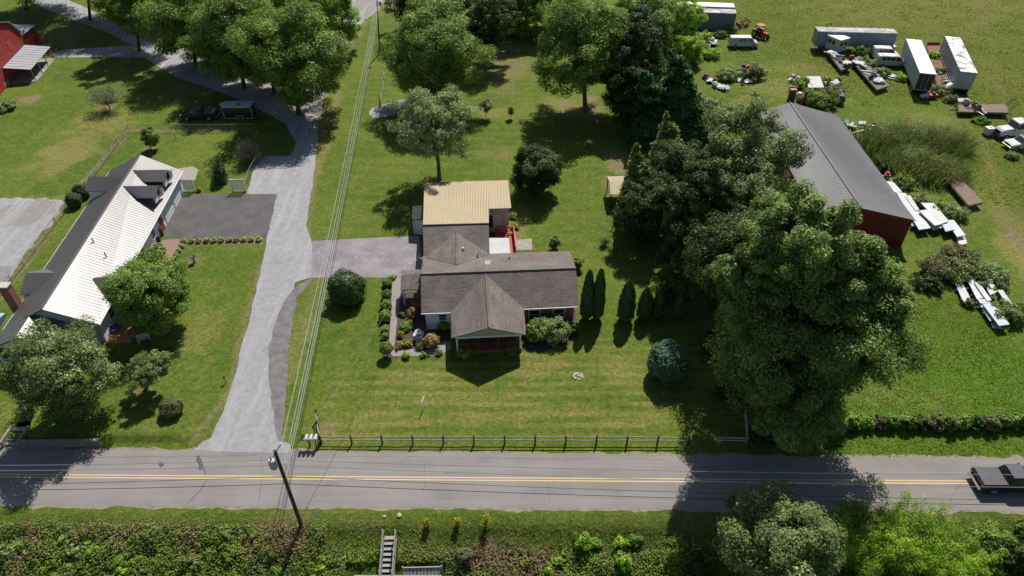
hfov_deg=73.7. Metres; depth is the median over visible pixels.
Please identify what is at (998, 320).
insulation sheet
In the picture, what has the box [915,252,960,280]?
wild shrub
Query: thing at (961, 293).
insulation sheet
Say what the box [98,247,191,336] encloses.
broadleaf tree
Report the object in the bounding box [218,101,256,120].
cargo trailer
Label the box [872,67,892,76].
wild shrub
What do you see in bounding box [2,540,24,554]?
weed clump
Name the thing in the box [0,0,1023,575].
ground
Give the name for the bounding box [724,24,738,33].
wild shrub
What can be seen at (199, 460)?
road cracks
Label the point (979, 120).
wild shrub
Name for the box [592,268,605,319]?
columnar cypress
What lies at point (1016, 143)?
pickup truck
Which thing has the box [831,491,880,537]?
bamboo clump
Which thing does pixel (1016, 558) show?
wild shrub
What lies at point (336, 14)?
broadleaf tree
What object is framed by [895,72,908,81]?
wild shrub
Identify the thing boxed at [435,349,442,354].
garden plant
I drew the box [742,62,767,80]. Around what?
wild shrub
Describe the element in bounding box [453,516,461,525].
young plant
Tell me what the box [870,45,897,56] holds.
white van
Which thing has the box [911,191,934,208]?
wild shrub
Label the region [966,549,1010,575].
wild shrub
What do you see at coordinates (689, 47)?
broadleaf tree
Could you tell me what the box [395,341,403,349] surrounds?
garden plant
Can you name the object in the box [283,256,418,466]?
overhead wire
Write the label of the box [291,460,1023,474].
overhead wire
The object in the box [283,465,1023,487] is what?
overhead wire
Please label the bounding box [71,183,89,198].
clipped shrub
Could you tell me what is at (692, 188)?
broadleaf tree
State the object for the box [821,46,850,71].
flatbed trailer
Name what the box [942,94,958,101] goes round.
wild shrub
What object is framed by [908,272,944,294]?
wild shrub
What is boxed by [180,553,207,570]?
weed clump
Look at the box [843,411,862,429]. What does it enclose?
hedge bush
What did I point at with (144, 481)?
overhead wire
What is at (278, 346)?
drive shoulder
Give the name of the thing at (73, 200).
clipped shrub
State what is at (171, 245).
brick walk
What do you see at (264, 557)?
weed clump
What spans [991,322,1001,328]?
insulation sheet
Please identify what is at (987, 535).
wild shrub
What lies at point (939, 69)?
wild shrub
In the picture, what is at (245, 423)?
gravel drive
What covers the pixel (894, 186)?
insulation sheet
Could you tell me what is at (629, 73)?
broadleaf tree
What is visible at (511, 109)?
sapling
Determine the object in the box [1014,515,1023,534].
wild shrub
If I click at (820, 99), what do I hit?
wild shrub
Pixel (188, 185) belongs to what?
slat screen
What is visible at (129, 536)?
weed clump
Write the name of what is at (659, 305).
columnar cypress
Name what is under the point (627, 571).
weed clump
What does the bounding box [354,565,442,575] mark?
river deck
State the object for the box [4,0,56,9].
broadleaf tree
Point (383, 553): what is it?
wooden stairs
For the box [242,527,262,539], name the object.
weed clump
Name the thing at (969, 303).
wild shrub
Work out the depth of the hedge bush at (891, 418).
61.50 m
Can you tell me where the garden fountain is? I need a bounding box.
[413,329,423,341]
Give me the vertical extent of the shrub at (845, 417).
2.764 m
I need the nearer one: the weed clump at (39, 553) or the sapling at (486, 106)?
the weed clump at (39, 553)
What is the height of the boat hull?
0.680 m
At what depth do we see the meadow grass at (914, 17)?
136.50 m
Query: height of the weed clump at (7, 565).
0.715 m
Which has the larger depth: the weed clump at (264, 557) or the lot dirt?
the lot dirt
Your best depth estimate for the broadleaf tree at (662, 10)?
118.79 m
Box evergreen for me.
[209,157,229,185]
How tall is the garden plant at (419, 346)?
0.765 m
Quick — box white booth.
[825,34,850,52]
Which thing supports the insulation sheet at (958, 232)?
on the timber bearer
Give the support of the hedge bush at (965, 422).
on the ground at (56, 136)
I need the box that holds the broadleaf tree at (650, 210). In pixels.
[610,170,688,251]
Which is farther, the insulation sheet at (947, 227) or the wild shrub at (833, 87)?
the wild shrub at (833, 87)
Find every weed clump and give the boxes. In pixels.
[0,543,17,560]
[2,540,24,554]
[2,559,14,570]
[13,539,35,551]
[27,548,50,561]
[54,564,74,575]
[57,535,71,545]
[63,543,84,561]
[81,539,101,557]
[107,559,117,572]
[110,550,135,567]
[114,566,128,575]
[119,560,128,567]
[127,529,143,544]
[130,553,148,566]
[138,564,150,573]
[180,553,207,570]
[221,528,234,540]
[222,546,242,562]
[237,560,252,570]
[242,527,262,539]
[255,550,272,562]
[259,540,286,562]
[268,566,286,575]
[288,568,298,575]
[316,564,326,574]
[449,546,476,563]
[521,553,536,567]
[539,562,554,574]
[548,550,565,564]
[574,531,595,550]
[588,537,603,547]
[611,550,631,572]
[612,534,631,552]
[620,566,634,575]
[626,533,644,546]
[663,532,687,551]
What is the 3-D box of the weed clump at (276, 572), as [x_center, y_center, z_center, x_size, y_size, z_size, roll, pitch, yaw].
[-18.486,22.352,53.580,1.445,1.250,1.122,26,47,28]
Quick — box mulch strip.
[174,238,262,256]
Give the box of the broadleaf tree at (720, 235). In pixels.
[678,209,773,318]
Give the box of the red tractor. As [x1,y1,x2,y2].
[751,23,769,40]
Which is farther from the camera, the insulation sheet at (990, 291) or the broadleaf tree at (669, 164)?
the broadleaf tree at (669, 164)
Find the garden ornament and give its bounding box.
[189,255,196,263]
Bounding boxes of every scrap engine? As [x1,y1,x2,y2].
[870,72,877,78]
[883,171,890,180]
[961,98,972,104]
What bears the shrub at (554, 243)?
on the ground at (56, 136)
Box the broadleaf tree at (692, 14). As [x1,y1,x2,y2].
[652,0,708,44]
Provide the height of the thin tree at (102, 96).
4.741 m
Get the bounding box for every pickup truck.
[179,106,219,120]
[967,463,1023,494]
[1002,134,1023,151]
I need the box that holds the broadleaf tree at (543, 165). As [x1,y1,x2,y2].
[509,143,566,194]
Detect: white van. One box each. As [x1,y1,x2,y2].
[728,35,758,48]
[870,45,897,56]
[874,53,903,67]
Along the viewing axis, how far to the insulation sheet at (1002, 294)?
75.21 m
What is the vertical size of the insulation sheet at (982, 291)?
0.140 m
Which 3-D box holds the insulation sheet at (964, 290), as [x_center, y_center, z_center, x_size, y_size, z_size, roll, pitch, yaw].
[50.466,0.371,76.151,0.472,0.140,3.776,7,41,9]
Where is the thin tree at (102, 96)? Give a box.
[81,79,126,109]
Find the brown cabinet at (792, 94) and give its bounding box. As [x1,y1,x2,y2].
[787,88,796,101]
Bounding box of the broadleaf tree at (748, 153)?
[682,89,815,216]
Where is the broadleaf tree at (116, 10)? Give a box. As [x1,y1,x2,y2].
[86,0,148,50]
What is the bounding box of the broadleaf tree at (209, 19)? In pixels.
[174,0,267,88]
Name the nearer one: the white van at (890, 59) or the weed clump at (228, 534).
the weed clump at (228, 534)
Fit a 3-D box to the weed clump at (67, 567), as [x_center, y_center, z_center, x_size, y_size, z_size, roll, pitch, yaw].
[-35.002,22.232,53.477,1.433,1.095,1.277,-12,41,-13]
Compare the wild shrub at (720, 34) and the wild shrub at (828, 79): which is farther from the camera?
the wild shrub at (720, 34)
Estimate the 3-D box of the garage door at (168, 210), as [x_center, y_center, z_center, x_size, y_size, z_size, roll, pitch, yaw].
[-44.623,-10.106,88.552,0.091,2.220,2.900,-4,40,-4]
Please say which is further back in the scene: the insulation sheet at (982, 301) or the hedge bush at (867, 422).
the insulation sheet at (982, 301)
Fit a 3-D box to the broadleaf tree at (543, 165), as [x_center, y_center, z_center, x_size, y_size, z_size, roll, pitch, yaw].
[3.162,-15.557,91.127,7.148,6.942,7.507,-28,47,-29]
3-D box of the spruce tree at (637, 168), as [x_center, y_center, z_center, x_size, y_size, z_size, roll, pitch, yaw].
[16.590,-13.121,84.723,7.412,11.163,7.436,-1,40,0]
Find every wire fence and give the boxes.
[3,124,255,283]
[244,153,262,188]
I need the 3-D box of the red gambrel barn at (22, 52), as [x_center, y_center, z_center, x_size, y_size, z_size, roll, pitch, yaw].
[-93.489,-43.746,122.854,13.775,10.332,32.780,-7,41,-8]
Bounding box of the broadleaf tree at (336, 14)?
[293,0,362,40]
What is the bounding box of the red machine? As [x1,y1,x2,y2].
[920,92,938,99]
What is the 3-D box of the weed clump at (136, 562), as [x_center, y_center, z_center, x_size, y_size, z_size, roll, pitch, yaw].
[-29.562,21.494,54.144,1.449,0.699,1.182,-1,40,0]
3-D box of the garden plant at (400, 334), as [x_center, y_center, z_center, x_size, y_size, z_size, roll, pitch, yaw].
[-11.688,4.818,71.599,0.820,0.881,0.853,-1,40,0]
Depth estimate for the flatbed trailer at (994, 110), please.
109.79 m
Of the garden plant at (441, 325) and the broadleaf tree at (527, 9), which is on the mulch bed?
the garden plant at (441, 325)
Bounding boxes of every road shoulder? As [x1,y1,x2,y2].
[0,446,1023,458]
[0,505,1023,514]
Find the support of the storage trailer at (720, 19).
on the ground at (56, 136)
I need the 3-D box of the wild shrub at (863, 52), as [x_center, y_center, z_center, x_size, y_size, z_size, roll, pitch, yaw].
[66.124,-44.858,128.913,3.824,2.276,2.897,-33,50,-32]
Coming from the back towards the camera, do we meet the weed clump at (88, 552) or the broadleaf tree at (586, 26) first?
the broadleaf tree at (586, 26)
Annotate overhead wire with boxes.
[0,460,263,465]
[0,465,268,470]
[0,476,281,484]
[36,484,272,489]
[282,6,374,441]
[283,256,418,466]
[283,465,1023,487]
[284,4,376,462]
[286,8,377,464]
[286,476,1023,500]
[287,15,377,471]
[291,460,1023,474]
[297,484,992,504]
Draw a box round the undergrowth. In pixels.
[0,510,1023,575]
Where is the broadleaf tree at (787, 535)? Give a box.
[712,475,848,575]
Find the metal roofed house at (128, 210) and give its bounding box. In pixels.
[0,154,183,367]
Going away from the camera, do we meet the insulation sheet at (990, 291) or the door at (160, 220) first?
the insulation sheet at (990, 291)
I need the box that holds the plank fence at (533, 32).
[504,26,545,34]
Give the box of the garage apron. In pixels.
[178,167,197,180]
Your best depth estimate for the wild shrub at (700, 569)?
52.96 m
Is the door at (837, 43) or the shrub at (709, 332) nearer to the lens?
the shrub at (709, 332)
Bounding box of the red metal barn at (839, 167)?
[761,102,915,245]
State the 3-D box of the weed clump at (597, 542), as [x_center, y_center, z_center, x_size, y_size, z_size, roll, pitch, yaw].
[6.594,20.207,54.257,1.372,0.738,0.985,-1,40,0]
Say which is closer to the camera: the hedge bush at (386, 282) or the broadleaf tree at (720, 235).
the broadleaf tree at (720, 235)
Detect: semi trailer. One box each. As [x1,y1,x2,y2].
[811,27,897,47]
[900,39,936,92]
[939,36,977,92]
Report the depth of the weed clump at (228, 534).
54.53 m
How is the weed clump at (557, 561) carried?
on the ground at (56, 136)
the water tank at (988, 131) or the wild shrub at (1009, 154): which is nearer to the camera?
the wild shrub at (1009, 154)
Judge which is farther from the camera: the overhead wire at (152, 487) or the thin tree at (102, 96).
the thin tree at (102, 96)
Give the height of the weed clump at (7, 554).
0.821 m
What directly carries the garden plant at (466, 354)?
on the ground at (56, 136)
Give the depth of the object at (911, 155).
95.55 m
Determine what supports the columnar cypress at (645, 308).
on the ground at (56, 136)
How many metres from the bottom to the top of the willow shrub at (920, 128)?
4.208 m
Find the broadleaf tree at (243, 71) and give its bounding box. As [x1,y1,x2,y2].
[211,0,298,93]
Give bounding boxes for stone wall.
[18,438,100,447]
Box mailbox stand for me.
[300,434,317,445]
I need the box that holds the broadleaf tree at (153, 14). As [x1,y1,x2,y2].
[130,0,211,68]
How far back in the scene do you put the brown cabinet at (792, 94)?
113.69 m
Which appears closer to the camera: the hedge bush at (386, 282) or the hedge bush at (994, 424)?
the hedge bush at (994, 424)
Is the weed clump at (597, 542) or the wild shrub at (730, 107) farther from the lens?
the wild shrub at (730, 107)
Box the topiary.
[379,341,393,356]
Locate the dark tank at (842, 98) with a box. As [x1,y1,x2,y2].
[837,91,845,104]
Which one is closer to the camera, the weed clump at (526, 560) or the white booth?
the weed clump at (526, 560)
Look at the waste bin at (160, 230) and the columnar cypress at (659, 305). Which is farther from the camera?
the waste bin at (160, 230)
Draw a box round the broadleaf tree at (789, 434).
[725,349,848,454]
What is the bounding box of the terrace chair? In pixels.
[109,323,118,333]
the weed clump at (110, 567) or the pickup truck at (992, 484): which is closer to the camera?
the weed clump at (110, 567)
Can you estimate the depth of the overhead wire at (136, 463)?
49.72 m
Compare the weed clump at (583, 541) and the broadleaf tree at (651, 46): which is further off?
the broadleaf tree at (651, 46)
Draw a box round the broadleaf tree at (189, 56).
[155,0,228,67]
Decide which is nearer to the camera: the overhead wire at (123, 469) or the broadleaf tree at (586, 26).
the overhead wire at (123, 469)
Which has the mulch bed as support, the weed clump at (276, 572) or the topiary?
the topiary
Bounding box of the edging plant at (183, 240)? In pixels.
[180,237,187,242]
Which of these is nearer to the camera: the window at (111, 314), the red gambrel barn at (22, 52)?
the window at (111, 314)
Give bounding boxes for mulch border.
[524,310,576,351]
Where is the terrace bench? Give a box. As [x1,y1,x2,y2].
[135,333,150,343]
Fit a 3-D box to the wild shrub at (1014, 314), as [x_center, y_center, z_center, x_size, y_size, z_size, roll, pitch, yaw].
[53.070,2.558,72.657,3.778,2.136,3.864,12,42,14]
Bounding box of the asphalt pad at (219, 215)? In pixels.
[163,194,276,237]
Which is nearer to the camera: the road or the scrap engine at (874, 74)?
the road
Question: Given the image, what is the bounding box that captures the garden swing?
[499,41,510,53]
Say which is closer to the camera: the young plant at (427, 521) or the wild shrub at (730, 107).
the young plant at (427, 521)
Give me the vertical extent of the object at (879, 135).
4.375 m
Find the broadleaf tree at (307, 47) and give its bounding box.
[222,0,351,115]
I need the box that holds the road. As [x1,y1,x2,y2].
[0,448,1023,510]
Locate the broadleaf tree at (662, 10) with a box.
[600,0,690,59]
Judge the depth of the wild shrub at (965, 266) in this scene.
77.30 m
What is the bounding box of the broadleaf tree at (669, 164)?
[644,138,701,216]
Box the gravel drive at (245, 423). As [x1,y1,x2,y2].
[34,0,317,452]
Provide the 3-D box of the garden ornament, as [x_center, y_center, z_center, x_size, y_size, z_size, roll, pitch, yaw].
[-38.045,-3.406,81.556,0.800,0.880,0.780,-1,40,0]
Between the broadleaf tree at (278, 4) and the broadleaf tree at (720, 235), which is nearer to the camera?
the broadleaf tree at (720, 235)
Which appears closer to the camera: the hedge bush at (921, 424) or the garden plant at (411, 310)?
the hedge bush at (921, 424)
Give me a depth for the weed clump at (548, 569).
53.41 m
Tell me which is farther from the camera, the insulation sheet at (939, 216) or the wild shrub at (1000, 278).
the insulation sheet at (939, 216)
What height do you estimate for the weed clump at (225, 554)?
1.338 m
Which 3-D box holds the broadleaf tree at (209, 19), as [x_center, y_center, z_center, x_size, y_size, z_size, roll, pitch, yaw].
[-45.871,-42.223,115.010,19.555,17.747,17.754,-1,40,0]
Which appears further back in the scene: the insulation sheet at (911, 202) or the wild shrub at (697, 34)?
the wild shrub at (697, 34)
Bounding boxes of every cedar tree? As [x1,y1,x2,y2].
[626,67,669,149]
[657,47,712,148]
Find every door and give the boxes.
[6,40,12,50]
[158,215,165,231]
[162,199,173,223]
[171,184,181,207]
[488,214,500,228]
[833,41,838,51]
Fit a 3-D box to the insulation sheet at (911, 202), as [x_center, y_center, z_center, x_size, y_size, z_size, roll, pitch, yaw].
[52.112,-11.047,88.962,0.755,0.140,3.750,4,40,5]
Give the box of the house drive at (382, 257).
[310,236,421,277]
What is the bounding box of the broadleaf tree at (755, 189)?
[711,173,805,250]
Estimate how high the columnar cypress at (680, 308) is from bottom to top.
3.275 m
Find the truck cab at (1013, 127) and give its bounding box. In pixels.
[992,117,1023,140]
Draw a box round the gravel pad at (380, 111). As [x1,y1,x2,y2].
[369,98,407,117]
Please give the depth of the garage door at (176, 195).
91.33 m
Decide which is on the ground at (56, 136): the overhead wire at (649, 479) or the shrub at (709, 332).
the shrub at (709, 332)
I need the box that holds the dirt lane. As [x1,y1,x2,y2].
[176,0,384,124]
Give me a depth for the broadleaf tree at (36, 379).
58.92 m
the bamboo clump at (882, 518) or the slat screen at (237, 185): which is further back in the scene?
the slat screen at (237, 185)
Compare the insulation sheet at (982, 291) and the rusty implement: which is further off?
the rusty implement
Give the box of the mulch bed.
[379,278,450,358]
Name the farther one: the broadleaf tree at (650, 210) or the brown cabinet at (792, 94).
the brown cabinet at (792, 94)
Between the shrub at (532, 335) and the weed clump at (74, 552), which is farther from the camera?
the shrub at (532, 335)
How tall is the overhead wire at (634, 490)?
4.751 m
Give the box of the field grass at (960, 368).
[831,297,1023,455]
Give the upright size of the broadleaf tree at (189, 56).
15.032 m
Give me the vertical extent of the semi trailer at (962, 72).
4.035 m
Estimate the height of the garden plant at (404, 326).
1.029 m
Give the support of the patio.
on the ground at (56, 136)
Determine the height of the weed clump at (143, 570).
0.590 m
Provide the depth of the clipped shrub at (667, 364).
64.89 m
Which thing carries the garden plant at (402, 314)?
on the mulch bed
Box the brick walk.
[158,239,178,261]
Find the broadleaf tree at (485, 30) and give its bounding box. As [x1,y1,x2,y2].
[450,0,521,63]
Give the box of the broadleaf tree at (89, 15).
[87,0,91,20]
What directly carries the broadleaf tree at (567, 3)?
on the ground at (56, 136)
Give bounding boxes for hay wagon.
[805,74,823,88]
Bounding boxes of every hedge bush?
[378,309,391,321]
[379,299,391,309]
[381,289,391,299]
[382,278,392,287]
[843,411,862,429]
[858,412,875,430]
[868,413,888,429]
[881,413,908,428]
[896,410,917,429]
[913,413,934,432]
[925,410,945,431]
[941,414,959,431]
[954,413,974,429]
[970,415,987,430]
[984,413,1002,431]
[994,411,1016,428]
[1012,412,1023,430]
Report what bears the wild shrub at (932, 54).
on the ground at (56, 136)
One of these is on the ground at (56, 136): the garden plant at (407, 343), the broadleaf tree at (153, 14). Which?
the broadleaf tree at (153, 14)
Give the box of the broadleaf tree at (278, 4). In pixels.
[256,0,296,9]
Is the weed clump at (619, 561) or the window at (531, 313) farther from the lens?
the window at (531, 313)
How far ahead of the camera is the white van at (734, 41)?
132.14 m
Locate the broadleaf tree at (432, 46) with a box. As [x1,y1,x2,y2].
[374,0,496,110]
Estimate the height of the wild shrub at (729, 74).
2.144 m
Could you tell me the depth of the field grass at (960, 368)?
65.89 m
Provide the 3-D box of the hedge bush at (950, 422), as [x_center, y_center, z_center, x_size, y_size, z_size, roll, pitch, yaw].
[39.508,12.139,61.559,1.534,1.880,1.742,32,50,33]
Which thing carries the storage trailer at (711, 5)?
on the ground at (56, 136)
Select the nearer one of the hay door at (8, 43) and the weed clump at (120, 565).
the weed clump at (120, 565)
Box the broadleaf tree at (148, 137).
[139,125,159,149]
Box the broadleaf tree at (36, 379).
[0,314,123,422]
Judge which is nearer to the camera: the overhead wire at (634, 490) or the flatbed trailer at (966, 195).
the overhead wire at (634, 490)
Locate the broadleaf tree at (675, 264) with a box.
[654,234,699,299]
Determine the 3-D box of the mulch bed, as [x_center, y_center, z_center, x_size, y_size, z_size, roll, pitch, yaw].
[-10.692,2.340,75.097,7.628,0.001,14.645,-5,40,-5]
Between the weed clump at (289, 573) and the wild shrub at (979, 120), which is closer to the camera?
the weed clump at (289, 573)
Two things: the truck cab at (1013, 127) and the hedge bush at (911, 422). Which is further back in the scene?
the truck cab at (1013, 127)
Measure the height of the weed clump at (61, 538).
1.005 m
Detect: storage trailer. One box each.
[669,8,736,30]
[678,2,734,8]
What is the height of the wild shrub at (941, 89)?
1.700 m
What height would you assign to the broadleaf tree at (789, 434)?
11.229 m
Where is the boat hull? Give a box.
[882,71,899,80]
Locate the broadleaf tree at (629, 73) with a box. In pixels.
[600,46,651,130]
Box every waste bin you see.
[156,233,160,242]
[158,226,163,235]
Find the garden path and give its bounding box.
[389,277,450,355]
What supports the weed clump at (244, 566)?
on the ground at (56, 136)
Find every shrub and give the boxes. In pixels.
[0,99,15,113]
[64,192,81,207]
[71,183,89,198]
[148,242,166,255]
[158,395,183,419]
[232,137,261,160]
[325,268,366,306]
[524,317,547,342]
[537,312,570,345]
[548,235,561,249]
[568,320,579,333]
[573,257,584,270]
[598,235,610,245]
[646,339,692,385]
[680,549,717,575]
[687,32,711,42]
[698,326,725,357]
[699,95,724,107]
[701,30,713,39]
[701,47,721,59]
[712,29,728,38]
[712,375,745,402]
[714,67,743,80]
[718,102,747,115]
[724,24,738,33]
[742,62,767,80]
[746,422,778,449]
[791,76,811,88]
[796,87,840,109]
[819,85,845,97]
[821,76,833,85]
[826,408,850,430]
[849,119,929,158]
[851,45,869,56]
[859,55,876,68]
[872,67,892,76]
[873,156,899,171]
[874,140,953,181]
[883,114,959,154]
[885,172,920,189]
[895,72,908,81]
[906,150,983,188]
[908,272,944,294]
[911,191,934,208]
[915,124,990,159]
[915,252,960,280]
[928,50,940,59]
[931,83,955,95]
[933,198,970,222]
[935,66,944,71]
[937,242,983,265]
[940,256,989,284]
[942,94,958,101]
[960,297,978,307]
[963,520,1017,564]
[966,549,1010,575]
[967,261,1012,290]
[970,116,991,124]
[989,295,1023,328]
[991,529,1023,575]
[1003,150,1020,158]
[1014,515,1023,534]
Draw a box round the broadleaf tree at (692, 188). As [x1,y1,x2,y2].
[661,149,767,243]
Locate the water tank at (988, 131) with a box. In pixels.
[982,126,995,136]
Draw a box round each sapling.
[478,99,494,112]
[507,105,514,117]
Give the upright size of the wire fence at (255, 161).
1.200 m
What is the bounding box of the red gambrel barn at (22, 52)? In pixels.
[0,22,55,94]
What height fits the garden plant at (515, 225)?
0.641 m
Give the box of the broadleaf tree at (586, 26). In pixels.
[530,0,641,111]
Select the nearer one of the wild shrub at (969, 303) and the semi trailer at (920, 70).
the wild shrub at (969, 303)
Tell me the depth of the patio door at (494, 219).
84.97 m
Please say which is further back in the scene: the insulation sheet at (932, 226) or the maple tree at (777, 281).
the insulation sheet at (932, 226)
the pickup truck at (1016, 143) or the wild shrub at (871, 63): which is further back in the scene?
the wild shrub at (871, 63)
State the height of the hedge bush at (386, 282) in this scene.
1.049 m
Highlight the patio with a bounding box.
[509,232,532,249]
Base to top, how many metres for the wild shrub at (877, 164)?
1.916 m
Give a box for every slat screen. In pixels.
[180,179,195,191]
[229,179,246,191]
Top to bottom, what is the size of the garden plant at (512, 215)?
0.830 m
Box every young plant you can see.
[422,516,431,526]
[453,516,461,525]
[481,513,489,526]
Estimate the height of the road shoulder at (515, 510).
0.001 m
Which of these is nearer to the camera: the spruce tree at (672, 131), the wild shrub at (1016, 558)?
the wild shrub at (1016, 558)
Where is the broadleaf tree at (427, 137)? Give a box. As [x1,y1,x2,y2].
[384,83,478,180]
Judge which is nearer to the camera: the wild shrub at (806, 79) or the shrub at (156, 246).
the shrub at (156, 246)
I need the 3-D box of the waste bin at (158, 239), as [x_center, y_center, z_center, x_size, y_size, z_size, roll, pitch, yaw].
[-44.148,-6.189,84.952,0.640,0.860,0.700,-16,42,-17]
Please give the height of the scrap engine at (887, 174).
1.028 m
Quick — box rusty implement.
[735,17,749,28]
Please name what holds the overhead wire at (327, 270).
attached to the utility pole at (379, 2)
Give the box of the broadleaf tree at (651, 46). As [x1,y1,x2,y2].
[599,3,666,108]
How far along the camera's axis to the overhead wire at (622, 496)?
52.57 m
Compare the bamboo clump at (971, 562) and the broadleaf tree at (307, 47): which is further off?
the broadleaf tree at (307, 47)
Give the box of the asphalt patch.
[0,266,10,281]
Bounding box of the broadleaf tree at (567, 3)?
[542,0,582,16]
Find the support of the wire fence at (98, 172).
on the ground at (56, 136)
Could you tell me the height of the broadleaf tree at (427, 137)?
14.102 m
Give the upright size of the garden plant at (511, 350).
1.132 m
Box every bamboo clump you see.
[826,493,914,575]
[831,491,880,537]
[847,532,917,575]
[870,479,971,573]
[890,535,977,575]
[911,516,1002,575]
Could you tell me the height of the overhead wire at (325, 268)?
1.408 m
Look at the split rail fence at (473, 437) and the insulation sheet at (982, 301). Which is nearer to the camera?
the split rail fence at (473, 437)
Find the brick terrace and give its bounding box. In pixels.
[101,323,139,343]
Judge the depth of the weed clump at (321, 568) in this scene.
53.25 m
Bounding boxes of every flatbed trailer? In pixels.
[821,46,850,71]
[850,56,889,90]
[926,42,950,86]
[942,172,982,206]
[949,96,1019,116]
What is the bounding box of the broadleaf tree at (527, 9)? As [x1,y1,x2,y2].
[490,0,564,38]
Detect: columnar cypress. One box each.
[579,269,594,319]
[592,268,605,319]
[616,280,636,321]
[636,287,653,319]
[652,290,665,317]
[672,293,687,317]
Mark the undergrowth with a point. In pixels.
(81, 560)
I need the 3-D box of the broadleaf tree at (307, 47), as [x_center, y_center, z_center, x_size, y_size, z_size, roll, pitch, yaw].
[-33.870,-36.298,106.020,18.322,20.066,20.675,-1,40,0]
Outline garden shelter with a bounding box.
[606,176,624,207]
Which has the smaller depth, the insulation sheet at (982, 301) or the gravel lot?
the insulation sheet at (982, 301)
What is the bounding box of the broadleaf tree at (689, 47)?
[670,35,704,63]
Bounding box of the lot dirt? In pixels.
[0,198,56,227]
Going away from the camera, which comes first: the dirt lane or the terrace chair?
the terrace chair
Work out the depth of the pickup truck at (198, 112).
110.12 m
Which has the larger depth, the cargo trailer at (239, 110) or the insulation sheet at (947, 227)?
the cargo trailer at (239, 110)
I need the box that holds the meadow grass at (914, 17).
[736,0,1023,207]
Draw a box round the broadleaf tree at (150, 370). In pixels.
[116,349,169,394]
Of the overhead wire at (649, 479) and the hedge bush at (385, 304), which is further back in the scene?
the hedge bush at (385, 304)
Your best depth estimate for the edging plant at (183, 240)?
84.72 m
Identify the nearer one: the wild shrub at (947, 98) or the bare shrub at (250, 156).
the bare shrub at (250, 156)
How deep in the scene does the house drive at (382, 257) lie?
82.47 m
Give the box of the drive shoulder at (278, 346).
[268,278,311,441]
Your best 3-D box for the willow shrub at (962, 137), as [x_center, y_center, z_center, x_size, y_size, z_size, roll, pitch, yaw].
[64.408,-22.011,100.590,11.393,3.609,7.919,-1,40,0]
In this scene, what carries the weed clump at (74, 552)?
on the ground at (56, 136)
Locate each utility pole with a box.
[268,443,302,526]
[377,0,381,53]
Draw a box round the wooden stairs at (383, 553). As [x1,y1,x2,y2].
[378,529,396,575]
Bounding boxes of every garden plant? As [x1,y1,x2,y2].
[380,324,388,332]
[380,332,389,339]
[388,274,396,280]
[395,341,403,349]
[397,330,403,337]
[399,311,406,316]
[399,319,411,331]
[401,351,409,358]
[404,340,411,346]
[406,307,415,318]
[415,342,424,349]
[422,332,439,347]
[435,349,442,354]
[436,320,450,330]
[457,347,472,360]
[505,344,517,357]
[509,212,517,218]
[510,222,519,228]
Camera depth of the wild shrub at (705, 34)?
135.76 m
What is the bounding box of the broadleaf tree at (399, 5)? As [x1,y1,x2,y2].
[382,0,474,22]
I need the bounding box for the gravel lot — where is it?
[0,197,63,279]
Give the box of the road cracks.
[1,455,973,503]
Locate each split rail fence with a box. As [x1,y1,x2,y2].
[314,410,319,441]
[318,435,690,444]
[379,67,384,105]
[715,407,748,443]
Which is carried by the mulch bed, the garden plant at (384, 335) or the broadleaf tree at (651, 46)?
the garden plant at (384, 335)
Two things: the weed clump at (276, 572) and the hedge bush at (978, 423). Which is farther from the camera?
the hedge bush at (978, 423)
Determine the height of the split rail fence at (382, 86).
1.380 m
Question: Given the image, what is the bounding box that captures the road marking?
[0,474,973,483]
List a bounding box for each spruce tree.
[613,142,653,233]
[648,110,684,167]
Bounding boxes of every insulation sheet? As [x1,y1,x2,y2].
[887,181,901,192]
[896,192,930,229]
[905,195,918,210]
[918,210,940,225]
[921,203,948,223]
[925,219,941,229]
[942,223,954,231]
[947,220,964,237]
[954,282,966,301]
[956,237,966,245]
[959,282,970,300]
[967,276,982,299]
[974,282,990,300]
[978,299,990,303]
[979,304,992,321]
[982,303,1009,326]
[984,280,996,295]
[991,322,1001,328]
[997,290,1011,308]
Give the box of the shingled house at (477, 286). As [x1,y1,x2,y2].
[401,180,577,353]
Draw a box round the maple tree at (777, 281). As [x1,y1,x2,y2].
[703,178,934,423]
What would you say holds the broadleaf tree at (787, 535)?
on the ground at (56, 136)
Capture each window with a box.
[107,306,114,320]
[150,227,155,240]
[438,314,446,320]
[528,309,540,319]
[553,308,564,317]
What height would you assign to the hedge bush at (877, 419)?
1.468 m
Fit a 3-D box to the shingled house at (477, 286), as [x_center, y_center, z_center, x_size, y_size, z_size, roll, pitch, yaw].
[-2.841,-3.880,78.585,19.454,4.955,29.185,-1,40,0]
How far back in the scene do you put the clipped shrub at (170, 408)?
62.57 m

